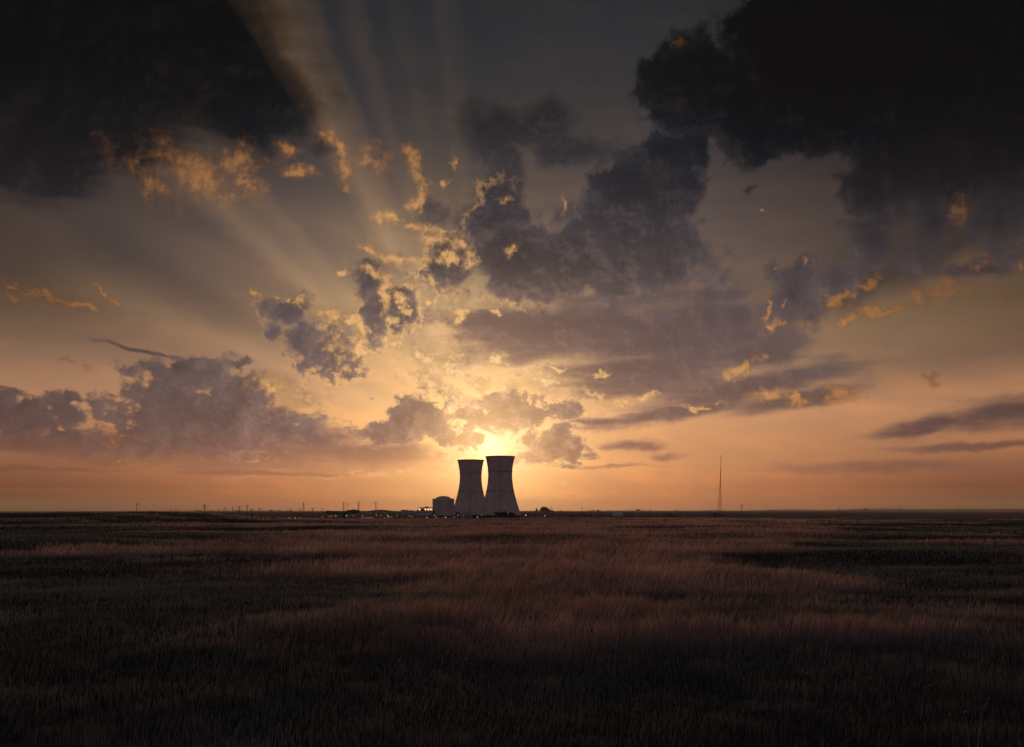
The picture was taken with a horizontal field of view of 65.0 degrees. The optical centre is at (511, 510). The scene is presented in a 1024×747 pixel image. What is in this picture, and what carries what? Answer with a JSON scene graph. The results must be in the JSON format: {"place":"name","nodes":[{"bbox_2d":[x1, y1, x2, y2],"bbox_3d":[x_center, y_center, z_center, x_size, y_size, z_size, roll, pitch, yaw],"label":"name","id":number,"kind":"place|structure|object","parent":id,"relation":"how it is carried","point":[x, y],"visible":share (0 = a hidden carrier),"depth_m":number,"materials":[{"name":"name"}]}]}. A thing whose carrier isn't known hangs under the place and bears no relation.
{"place":"outdoors","nodes":[
{"label":"outdoors","id":0,"kind":"place"},
{"bbox_2d":[416,506,432,514],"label":"turbine building","id":1,"kind":"structure","parent":0,"point":[422,512],"depth_m":1690.00,"materials":[{"name":"metal"}]},
{"bbox_2d":[433,496,453,514],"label":"containment building","id":2,"kind":"structure","parent":0,"point":[443,505],"depth_m":1703.64,"materials":[{"name":"concrete"}]},
{"bbox_2d":[0,509,1023,746],"bbox_3d":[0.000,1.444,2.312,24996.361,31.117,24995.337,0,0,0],"label":"ground","id":3,"kind":"structure","parent":0,"point":[964,514],"depth_m":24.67,"materials":[{"name":"plant"}]},
{"bbox_2d":[406,510,412,514],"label":"workshop","id":4,"kind":"structure","parent":3,"relation":"on","point":[408,512],"depth_m":1722.00,"materials":[{"name":"metal"}]},
{"bbox_2d":[461,512,471,514],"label":"pump house","id":5,"kind":"structure","parent":3,"relation":"on","point":[466,513],"depth_m":1740.00,"materials":[{"name":"metal"}]},
{"bbox_2d":[454,459,484,514],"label":"cooling tower","id":6,"kind":"structure","parent":3,"relation":"on","point":[470,496],"depth_m":1943.05,"materials":[{"name":"concrete"}]},
{"bbox_2d":[493,512,500,517],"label":"bush","id":7,"kind":"object","parent":3,"relation":"on","point":[498,514],"visible":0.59,"depth_m":1177.96,"materials":[{"name":"green plant"}]},
{"bbox_2d":[479,455,520,514],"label":"cooling tower","id":8,"kind":"structure","parent":3,"relation":"on","point":[500,497],"depth_m":1749.50,"materials":[{"name":"concrete"}]},
{"bbox_2d":[499,511,506,517],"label":"bush","id":9,"kind":"object","parent":3,"relation":"on","point":[503,514],"visible":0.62,"depth_m":1182.78,"materials":[{"name":"green plant"}]},
{"bbox_2d":[506,512,515,517],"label":"bush","id":10,"kind":"object","parent":3,"relation":"on","point":[511,514],"visible":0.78,"depth_m":1178.09,"materials":[{"name":"green plant"}]},
{"bbox_2d":[36,530,993,746],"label":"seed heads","id":11,"kind":"object","parent":3,"relation":"on","point":[555,599],"visible":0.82,"depth_m":34.98,"materials":[{"name":"brown plant"}]},
{"bbox_2d":[68,508,1011,511],"bbox_3d":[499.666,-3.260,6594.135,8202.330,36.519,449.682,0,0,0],"label":"treeline","id":12,"kind":"object","parent":3,"relation":"on","point":[588,511],"visible":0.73,"depth_m":6577.07,"materials":[{"name":"green plant"}]},
{"bbox_2d":[718,467,721,514],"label":"radio mast","id":13,"kind":"object","parent":3,"relation":"on","point":[719,491],"visible":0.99,"depth_m":1499.69,"materials":[{"name":"grey metal"}]},
{"bbox_2d":[0,0,1023,510],"label":"sky","id":14,"kind":"structure","parent":0,"point":[268,255],"materials":[{"name":"orange"}]},
{"bbox_2d":[612,512,626,515],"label":"quonset barn","id":15,"kind":"structure","parent":0,"point":[619,514],"depth_m":1494.32,"materials":[{"name":"metal"}]}
]}

